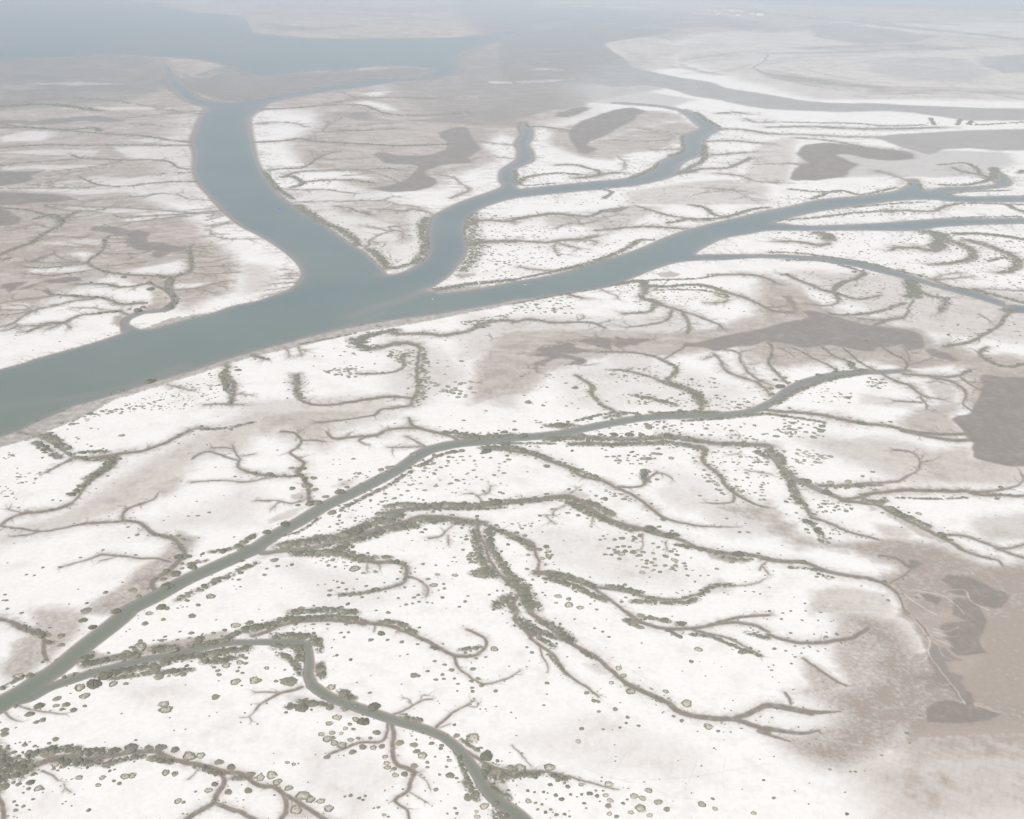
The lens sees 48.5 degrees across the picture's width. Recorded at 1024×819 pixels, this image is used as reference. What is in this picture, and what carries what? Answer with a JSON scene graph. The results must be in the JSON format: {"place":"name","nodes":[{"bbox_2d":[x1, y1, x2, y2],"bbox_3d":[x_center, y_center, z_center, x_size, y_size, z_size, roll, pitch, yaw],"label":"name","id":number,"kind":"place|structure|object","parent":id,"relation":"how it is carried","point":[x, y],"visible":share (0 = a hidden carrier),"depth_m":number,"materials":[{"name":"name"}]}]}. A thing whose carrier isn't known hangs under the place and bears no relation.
{"place":"outdoors","nodes":[
{"label":"outdoors","id":0,"kind":"place"},
{"bbox_2d":[0,0,1023,818],"bbox_3d":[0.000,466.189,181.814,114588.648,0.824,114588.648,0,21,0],"label":"ground","id":1,"kind":"structure","parent":0,"point":[934,670],"depth_m":1305.51,"materials":[{"name":"white sand"}]},
{"bbox_2d":[0,783,8,789],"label":"saltbush","id":2,"kind":"object","parent":1,"relation":"on","point":[3,786],"visible":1,"depth_m":742.48,"materials":[{"name":"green plant"}]},
{"bbox_2d":[11,673,23,677],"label":"ring shrub","id":3,"kind":"object","parent":1,"relation":"on","point":[16,675],"visible":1,"depth_m":859.72,"materials":[{"name":"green plant"}]},
{"bbox_2d":[24,711,34,716],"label":"saltbush","id":4,"kind":"object","parent":1,"relation":"on","point":[28,714],"visible":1,"depth_m":814.45,"materials":[{"name":"green plant"}]},
{"bbox_2d":[33,785,42,791],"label":"ring shrub","id":5,"kind":"object","parent":1,"relation":"on","point":[38,788],"visible":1,"depth_m":741.64,"materials":[{"name":"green plant"}]},
{"bbox_2d":[33,702,44,708],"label":"mangrove shrub","id":6,"kind":"object","parent":1,"relation":"on","point":[39,705],"visible":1,"depth_m":823.23,"materials":[{"name":"green plant"}]},
{"bbox_2d":[39,748,54,758],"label":"saltbush","id":7,"kind":"object","parent":1,"relation":"on","point":[45,753],"visible":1,"depth_m":773.25,"materials":[{"name":"green plant"}]},
{"bbox_2d":[70,747,81,755],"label":"saltbush","id":8,"kind":"object","parent":1,"relation":"on","point":[76,751],"visible":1,"depth_m":775.34,"materials":[{"name":"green plant"}]},
{"bbox_2d":[74,684,84,691],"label":"ring shrub","id":9,"kind":"object","parent":1,"relation":"on","point":[79,687],"visible":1,"depth_m":845.01,"materials":[{"name":"green plant"}]},
{"bbox_2d":[79,692,89,698],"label":"ring shrub","id":10,"kind":"object","parent":1,"relation":"on","point":[85,695],"visible":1,"depth_m":835.84,"materials":[{"name":"green plant"}]},
{"bbox_2d":[80,607,91,614],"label":"saltbush","id":11,"kind":"object","parent":1,"relation":"on","point":[86,610],"visible":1,"depth_m":944.85,"materials":[{"name":"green plant"}]},
{"bbox_2d":[86,679,101,689],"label":"mangrove shrub","id":12,"kind":"object","parent":1,"relation":"on","point":[92,684],"visible":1,"depth_m":847.02,"materials":[{"name":"green plant"}]},
{"bbox_2d":[97,671,112,679],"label":"mangrove shrub","id":13,"kind":"object","parent":1,"relation":"on","point":[104,675],"visible":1,"depth_m":856.77,"materials":[{"name":"green plant"}]},
{"bbox_2d":[110,608,120,613],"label":"mangrove shrub","id":14,"kind":"object","parent":1,"relation":"on","point":[116,611],"visible":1,"depth_m":943.64,"materials":[{"name":"green plant"}]},
{"bbox_2d":[120,774,129,779],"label":"ring shrub","id":15,"kind":"object","parent":1,"relation":"on","point":[123,776],"visible":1,"depth_m":752.79,"materials":[{"name":"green plant"}]},
{"bbox_2d":[123,743,138,753],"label":"saltbush","id":16,"kind":"object","parent":1,"relation":"on","point":[130,748],"visible":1,"depth_m":778.57,"materials":[{"name":"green plant"}]},
{"bbox_2d":[131,641,146,651],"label":"ring shrub","id":17,"kind":"object","parent":1,"relation":"on","point":[139,647],"visible":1,"depth_m":894.72,"materials":[{"name":"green plant"}]},
{"bbox_2d":[144,745,152,750],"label":"saltbush","id":18,"kind":"object","parent":1,"relation":"on","point":[147,747],"visible":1,"depth_m":779.69,"materials":[{"name":"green plant"}]},
{"bbox_2d":[146,755,156,761],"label":"saltbush","id":19,"kind":"object","parent":1,"relation":"on","point":[152,758],"visible":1,"depth_m":768.63,"materials":[{"name":"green plant"}]},
{"bbox_2d":[148,666,159,673],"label":"saltbush","id":20,"kind":"object","parent":1,"relation":"on","point":[154,670],"visible":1,"depth_m":864.49,"materials":[{"name":"green plant"}]},
{"bbox_2d":[152,673,164,679],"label":"saltbush","id":21,"kind":"object","parent":1,"relation":"on","point":[158,676],"visible":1,"depth_m":857.55,"materials":[{"name":"green plant"}]},
{"bbox_2d":[155,647,164,653],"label":"saltbush","id":22,"kind":"object","parent":1,"relation":"on","point":[160,650],"visible":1,"depth_m":889.85,"materials":[{"name":"grey plant"}]},
{"bbox_2d":[156,604,165,609],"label":"mangrove shrub","id":23,"kind":"object","parent":1,"relation":"on","point":[160,606],"visible":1,"depth_m":949.51,"materials":[{"name":"green plant"}]},
{"bbox_2d":[155,744,166,750],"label":"saltbush","id":24,"kind":"object","parent":1,"relation":"on","point":[159,747],"visible":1,"depth_m":779.96,"materials":[{"name":"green plant"}]},
{"bbox_2d":[157,701,168,706],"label":"ring shrub","id":25,"kind":"object","parent":1,"relation":"on","point":[163,703],"visible":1,"depth_m":826.45,"materials":[{"name":"green plant"}]},
{"bbox_2d":[158,706,172,712],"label":"ring shrub","id":26,"kind":"object","parent":1,"relation":"on","point":[165,709],"visible":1,"depth_m":820.29,"materials":[{"name":"green plant"}]},
{"bbox_2d":[161,582,170,589],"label":"mangrove shrub","id":27,"kind":"object","parent":1,"relation":"on","point":[165,585],"visible":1,"depth_m":981.56,"materials":[{"name":"green plant"}]},
{"bbox_2d":[162,769,169,775],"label":"ring shrub","id":28,"kind":"object","parent":1,"relation":"on","point":[165,772],"visible":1,"depth_m":756.28,"materials":[{"name":"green plant"}]},
{"bbox_2d":[165,645,176,653],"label":"saltbush","id":29,"kind":"object","parent":1,"relation":"on","point":[169,649],"visible":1,"depth_m":890.67,"materials":[{"name":"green plant"}]},
{"bbox_2d":[168,570,180,576],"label":"saltbush","id":30,"kind":"object","parent":1,"relation":"on","point":[174,573],"visible":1,"depth_m":1002.09,"materials":[{"name":"green plant"}]},
{"bbox_2d":[170,746,178,752],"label":"saltbush","id":31,"kind":"object","parent":1,"relation":"on","point":[175,749],"visible":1,"depth_m":777.51,"materials":[{"name":"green plant"}]},
{"bbox_2d":[183,750,195,760],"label":"ring shrub","id":32,"kind":"object","parent":1,"relation":"on","point":[188,755],"visible":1,"depth_m":771.44,"materials":[{"name":"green plant"}]},
{"bbox_2d":[187,564,196,569],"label":"mangrove shrub","id":33,"kind":"object","parent":1,"relation":"on","point":[193,566],"visible":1,"depth_m":1012.92,"materials":[{"name":"green plant"}]},
{"bbox_2d":[196,752,204,757],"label":"ring shrub","id":34,"kind":"object","parent":1,"relation":"on","point":[201,755],"visible":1,"depth_m":772.74,"materials":[{"name":"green plant"}]},
{"bbox_2d":[206,593,215,598],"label":"ring shrub","id":35,"kind":"object","parent":1,"relation":"on","point":[210,596],"visible":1,"depth_m":967.52,"materials":[{"name":"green plant"}]},
{"bbox_2d":[206,649,219,658],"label":"saltbush","id":36,"kind":"object","parent":1,"relation":"on","point":[212,654],"visible":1,"depth_m":885.38,"materials":[{"name":"beige plant"}]},
{"bbox_2d":[214,759,223,764],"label":"saltbush","id":37,"kind":"object","parent":1,"relation":"on","point":[218,761],"visible":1,"depth_m":765.92,"materials":[{"name":"green plant"}]},
{"bbox_2d":[227,763,234,769],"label":"saltbush","id":38,"kind":"object","parent":1,"relation":"on","point":[230,766],"visible":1,"depth_m":760.44,"materials":[{"name":"grey plant"}]},
{"bbox_2d":[230,678,240,684],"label":"ring shrub","id":39,"kind":"object","parent":1,"relation":"on","point":[235,681],"visible":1,"depth_m":852.30,"materials":[{"name":"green plant"}]},
{"bbox_2d":[230,623,240,627],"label":"ring shrub","id":40,"kind":"object","parent":1,"relation":"on","point":[235,625],"visible":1,"depth_m":924.95,"materials":[{"name":"beige plant"}]},
{"bbox_2d":[245,772,255,777],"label":"saltbush","id":41,"kind":"object","parent":1,"relation":"on","point":[249,774],"visible":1,"depth_m":754.31,"materials":[{"name":"grey plant"}]},
{"bbox_2d":[249,676,260,683],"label":"ring shrub","id":42,"kind":"object","parent":1,"relation":"on","point":[252,680],"visible":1,"depth_m":853.81,"materials":[{"name":"beige plant"}]},
{"bbox_2d":[256,774,264,780],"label":"ring shrub","id":43,"kind":"object","parent":1,"relation":"on","point":[260,777],"visible":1,"depth_m":751.88,"materials":[{"name":"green plant"}]},
{"bbox_2d":[266,770,276,779],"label":"ring shrub","id":44,"kind":"object","parent":1,"relation":"on","point":[271,774],"visible":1,"depth_m":754.16,"materials":[{"name":"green plant"}]},
{"bbox_2d":[273,778,282,785],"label":"ring shrub","id":45,"kind":"object","parent":1,"relation":"on","point":[277,782],"visible":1,"depth_m":747.51,"materials":[{"name":"beige plant"}]},
{"bbox_2d":[280,521,289,526],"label":"mangrove shrub","id":46,"kind":"object","parent":1,"relation":"on","point":[285,523],"visible":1,"depth_m":1091.37,"materials":[{"name":"green plant"}]},
{"bbox_2d":[281,542,291,547],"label":"saltbush","id":47,"kind":"object","parent":1,"relation":"on","point":[285,545],"visible":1,"depth_m":1051.28,"materials":[{"name":"beige plant"}]},
{"bbox_2d":[279,677,297,686],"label":"saltbush","id":48,"kind":"object","parent":1,"relation":"on","point":[289,681],"visible":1,"depth_m":851.21,"materials":[{"name":"grey plant"}]},
{"bbox_2d":[290,805,301,814],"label":"ring shrub","id":49,"kind":"object","parent":1,"relation":"on","point":[296,809],"visible":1,"depth_m":722.54,"materials":[{"name":"beige plant"}]},
{"bbox_2d":[294,702,307,711],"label":"mangrove shrub","id":50,"kind":"object","parent":1,"relation":"on","point":[301,707],"visible":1,"depth_m":820.74,"materials":[{"name":"green plant"}]},
{"bbox_2d":[294,791,310,800],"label":"ring shrub","id":51,"kind":"object","parent":1,"relation":"on","point":[300,795],"visible":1,"depth_m":734.77,"materials":[{"name":"beige plant"}]},
{"bbox_2d":[301,482,312,487],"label":"saltbush","id":52,"kind":"object","parent":1,"relation":"on","point":[306,484],"visible":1,"depth_m":1171.84,"materials":[{"name":"grey plant"}]},
{"bbox_2d":[305,796,315,802],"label":"ring shrub","id":53,"kind":"object","parent":1,"relation":"on","point":[311,799],"visible":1,"depth_m":731.61,"materials":[{"name":"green plant"}]},
{"bbox_2d":[315,798,324,803],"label":"ring shrub","id":54,"kind":"object","parent":1,"relation":"on","point":[320,801],"visible":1,"depth_m":730.43,"materials":[{"name":"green plant"}]},
{"bbox_2d":[314,668,325,673],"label":"saltbush","id":55,"kind":"object","parent":1,"relation":"on","point":[318,670],"visible":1,"depth_m":865.15,"materials":[{"name":"beige plant"}]},
{"bbox_2d":[322,735,331,742],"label":"ring shrub","id":56,"kind":"object","parent":1,"relation":"on","point":[326,738],"visible":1,"depth_m":789.12,"materials":[{"name":"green plant"}]},
{"bbox_2d":[323,804,333,811],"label":"ring shrub","id":57,"kind":"object","parent":1,"relation":"on","point":[329,808],"visible":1,"depth_m":723.95,"materials":[{"name":"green plant"}]},
{"bbox_2d":[326,704,333,709],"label":"saltbush","id":58,"kind":"object","parent":1,"relation":"on","point":[330,707],"visible":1,"depth_m":822.00,"materials":[{"name":"grey plant"}]},
{"bbox_2d":[326,684,335,689],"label":"ring shrub","id":59,"kind":"object","parent":1,"relation":"on","point":[330,686],"visible":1,"depth_m":845.60,"materials":[{"name":"beige plant"}]},
{"bbox_2d":[332,714,341,719],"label":"ring shrub","id":60,"kind":"object","parent":1,"relation":"on","point":[336,717],"visible":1,"depth_m":811.95,"materials":[{"name":"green plant"}]},
{"bbox_2d":[334,489,344,493],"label":"mangrove shrub","id":61,"kind":"object","parent":1,"relation":"on","point":[340,491],"visible":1,"depth_m":1157.44,"materials":[{"name":"green plant"}]},
{"bbox_2d":[336,741,345,748],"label":"ring shrub","id":62,"kind":"object","parent":1,"relation":"on","point":[341,745],"visible":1,"depth_m":782.73,"materials":[{"name":"beige plant"}]},
{"bbox_2d":[336,532,348,537],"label":"saltbush","id":63,"kind":"object","parent":1,"relation":"on","point":[341,535],"visible":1,"depth_m":1069.84,"materials":[{"name":"grey plant"}]},
{"bbox_2d":[338,689,350,697],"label":"saltbush","id":64,"kind":"object","parent":1,"relation":"on","point":[342,693],"visible":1,"depth_m":838.00,"materials":[{"name":"grey plant"}]},
{"bbox_2d":[349,565,359,571],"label":"ring shrub","id":65,"kind":"object","parent":1,"relation":"on","point":[354,568],"visible":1,"depth_m":1011.45,"materials":[{"name":"beige plant"}]},
{"bbox_2d":[348,527,363,534],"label":"mangrove shrub","id":66,"kind":"object","parent":1,"relation":"on","point":[354,530],"visible":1,"depth_m":1076.56,"materials":[{"name":"grey plant"}]},
{"bbox_2d":[356,717,369,724],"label":"mangrove shrub","id":67,"kind":"object","parent":1,"relation":"on","point":[362,721],"visible":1,"depth_m":805.54,"materials":[{"name":"grey plant"}]},
{"bbox_2d":[368,702,380,710],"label":"mangrove shrub","id":68,"kind":"object","parent":1,"relation":"on","point":[374,706],"visible":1,"depth_m":821.75,"materials":[{"name":"grey plant"}]},
{"bbox_2d":[380,516,396,525],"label":"saltbush","id":69,"kind":"object","parent":1,"relation":"on","point":[388,521],"visible":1,"depth_m":1094.52,"materials":[{"name":"grey plant"}]},
{"bbox_2d":[385,511,395,517],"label":"saltbush","id":70,"kind":"object","parent":1,"relation":"on","point":[391,514],"visible":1,"depth_m":1108.60,"materials":[{"name":"grey plant"}]},
{"bbox_2d":[394,740,403,745],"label":"saltbush","id":71,"kind":"object","parent":1,"relation":"on","point":[399,742],"visible":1,"depth_m":784.66,"materials":[{"name":"beige plant"}]},
{"bbox_2d":[395,512,404,517],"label":"mangrove shrub","id":72,"kind":"object","parent":1,"relation":"on","point":[398,515],"visible":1,"depth_m":1108.01,"materials":[{"name":"grey plant"}]},
{"bbox_2d":[398,502,408,507],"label":"saltbush","id":73,"kind":"object","parent":1,"relation":"on","point":[404,504],"visible":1,"depth_m":1130.04,"materials":[{"name":"beige plant"}]},
{"bbox_2d":[410,763,418,769],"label":"saltbush","id":74,"kind":"object","parent":1,"relation":"on","point":[413,766],"visible":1,"depth_m":761.62,"materials":[{"name":"beige plant"}]},
{"bbox_2d":[417,752,426,759],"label":"ring shrub","id":75,"kind":"object","parent":1,"relation":"on","point":[422,755],"visible":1,"depth_m":772.62,"materials":[{"name":"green plant"}]},
{"bbox_2d":[445,772,454,778],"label":"saltbush","id":76,"kind":"object","parent":1,"relation":"on","point":[449,775],"visible":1,"depth_m":753.17,"materials":[{"name":"grey plant"}]},
{"bbox_2d":[64,339,879,567],"bbox_3d":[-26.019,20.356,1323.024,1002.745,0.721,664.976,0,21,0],"label":"ring scrub","id":77,"kind":"object","parent":1,"relation":"on","point":[551,423],"visible":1,"depth_m":1244.11,"materials":[{"name":"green plant"}]},
{"bbox_2d":[466,733,478,743],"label":"ring shrub","id":78,"kind":"object","parent":1,"relation":"on","point":[472,737],"visible":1,"depth_m":789.77,"materials":[{"name":"beige plant"}]},
{"bbox_2d":[472,569,486,577],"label":"saltbush","id":79,"kind":"object","parent":1,"relation":"on","point":[478,573],"visible":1,"depth_m":1000.45,"materials":[{"name":"grey plant"}]},
{"bbox_2d":[480,803,488,809],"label":"ring shrub","id":80,"kind":"object","parent":1,"relation":"on","point":[483,806],"visible":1,"depth_m":725.88,"materials":[{"name":"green plant"}]},
{"bbox_2d":[480,749,492,760],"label":"mangrove shrub","id":81,"kind":"object","parent":1,"relation":"on","point":[486,755],"visible":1,"depth_m":770.43,"materials":[{"name":"grey plant"}]},
{"bbox_2d":[491,767,500,774],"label":"saltbush","id":82,"kind":"object","parent":1,"relation":"on","point":[495,770],"visible":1,"depth_m":756.64,"materials":[{"name":"grey plant"}]},
{"bbox_2d":[490,498,502,504],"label":"mangrove shrub","id":83,"kind":"object","parent":1,"relation":"on","point":[496,501],"visible":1,"depth_m":1135.26,"materials":[{"name":"grey plant"}]},
{"bbox_2d":[0,103,1023,818],"bbox_3d":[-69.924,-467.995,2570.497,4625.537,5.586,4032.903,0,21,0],"label":"mangrove scrub","id":84,"kind":"object","parent":1,"relation":"on","point":[938,243],"visible":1,"depth_m":1275.95,"materials":[{"name":"green plant"}]},
{"bbox_2d":[0,103,1023,818],"bbox_3d":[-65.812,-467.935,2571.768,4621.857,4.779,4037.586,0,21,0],"label":"saltbush scrub","id":85,"kind":"object","parent":1,"relation":"on","point":[476,561],"visible":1,"depth_m":1223.78,"materials":[{"name":"green plant"}]},
{"bbox_2d":[514,763,525,771],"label":"ring shrub","id":86,"kind":"object","parent":1,"relation":"on","point":[520,767],"visible":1,"depth_m":760.86,"materials":[{"name":"beige plant"}]},
{"bbox_2d":[543,763,555,770],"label":"ring shrub","id":87,"kind":"object","parent":1,"relation":"on","point":[549,767],"visible":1,"depth_m":761.29,"materials":[{"name":"beige plant"}]},
{"bbox_2d":[554,422,567,427],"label":"mangrove shrub","id":88,"kind":"object","parent":1,"relation":"on","point":[560,425],"visible":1,"depth_m":1323.37,"materials":[{"name":"grey plant"}]},
{"bbox_2d":[565,602,572,607],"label":"ring shrub","id":89,"kind":"object","parent":1,"relation":"on","point":[568,604],"visible":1,"depth_m":954.15,"materials":[{"name":"beige plant"}]},
{"bbox_2d":[565,637,573,643],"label":"mangrove shrub","id":90,"kind":"object","parent":1,"relation":"on","point":[568,640],"visible":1,"depth_m":902.32,"materials":[{"name":"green plant"}]},
{"bbox_2d":[605,781,613,786],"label":"ring shrub","id":91,"kind":"object","parent":1,"relation":"on","point":[608,784],"visible":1,"depth_m":745.65,"materials":[{"name":"beige plant"}]},
{"bbox_2d":[604,510,616,515],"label":"saltbush","id":92,"kind":"object","parent":1,"relation":"on","point":[610,513],"visible":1,"depth_m":1112.58,"materials":[{"name":"grey plant"}]},
{"bbox_2d":[626,688,635,693],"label":"ring shrub","id":93,"kind":"object","parent":1,"relation":"on","point":[632,691],"visible":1,"depth_m":840.30,"materials":[{"name":"beige plant"}]},
{"bbox_2d":[628,619,638,625],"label":"saltbush","id":94,"kind":"object","parent":1,"relation":"on","point":[633,622],"visible":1,"depth_m":927.61,"materials":[{"name":"beige plant"}]},
{"bbox_2d":[635,804,645,812],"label":"ring shrub","id":95,"kind":"object","parent":1,"relation":"on","point":[640,808],"visible":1,"depth_m":724.10,"materials":[{"name":"beige plant"}]},
{"bbox_2d":[644,525,657,531],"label":"mangrove shrub","id":96,"kind":"object","parent":1,"relation":"on","point":[650,528],"visible":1,"depth_m":1080.46,"materials":[{"name":"grey plant"}]},
{"bbox_2d":[665,532,673,537],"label":"mangrove shrub","id":97,"kind":"object","parent":1,"relation":"on","point":[669,534],"visible":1,"depth_m":1068.82,"materials":[{"name":"grey plant"}]},
{"bbox_2d":[681,699,691,707],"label":"ring shrub","id":98,"kind":"object","parent":1,"relation":"on","point":[686,703],"visible":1,"depth_m":827.02,"materials":[{"name":"beige plant"}]},
{"bbox_2d":[704,723,712,729],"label":"ring shrub","id":99,"kind":"object","parent":1,"relation":"on","point":[709,726],"visible":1,"depth_m":802.15,"materials":[{"name":"beige plant"}]},
{"bbox_2d":[736,550,743,556],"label":"mangrove shrub","id":100,"kind":"object","parent":1,"relation":"on","point":[739,553],"visible":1,"depth_m":1035.17,"materials":[{"name":"green plant"}]},
{"bbox_2d":[775,384,785,388],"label":"mangrove shrub","id":101,"kind":"object","parent":1,"relation":"on","point":[779,386],"visible":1,"depth_m":1447.25,"materials":[{"name":"grey plant"}]},
{"bbox_2d":[821,489,831,494],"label":"mangrove shrub","id":102,"kind":"object","parent":1,"relation":"on","point":[826,492],"visible":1,"depth_m":1155.60,"materials":[{"name":"grey plant"}]},
{"bbox_2d":[0,0,1023,818],"bbox_3d":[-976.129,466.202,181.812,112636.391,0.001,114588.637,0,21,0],"label":"water","id":103,"kind":"structure","parent":0,"point":[342,284],"depth_m":2109.22,"materials":[{"name":"liquid"}]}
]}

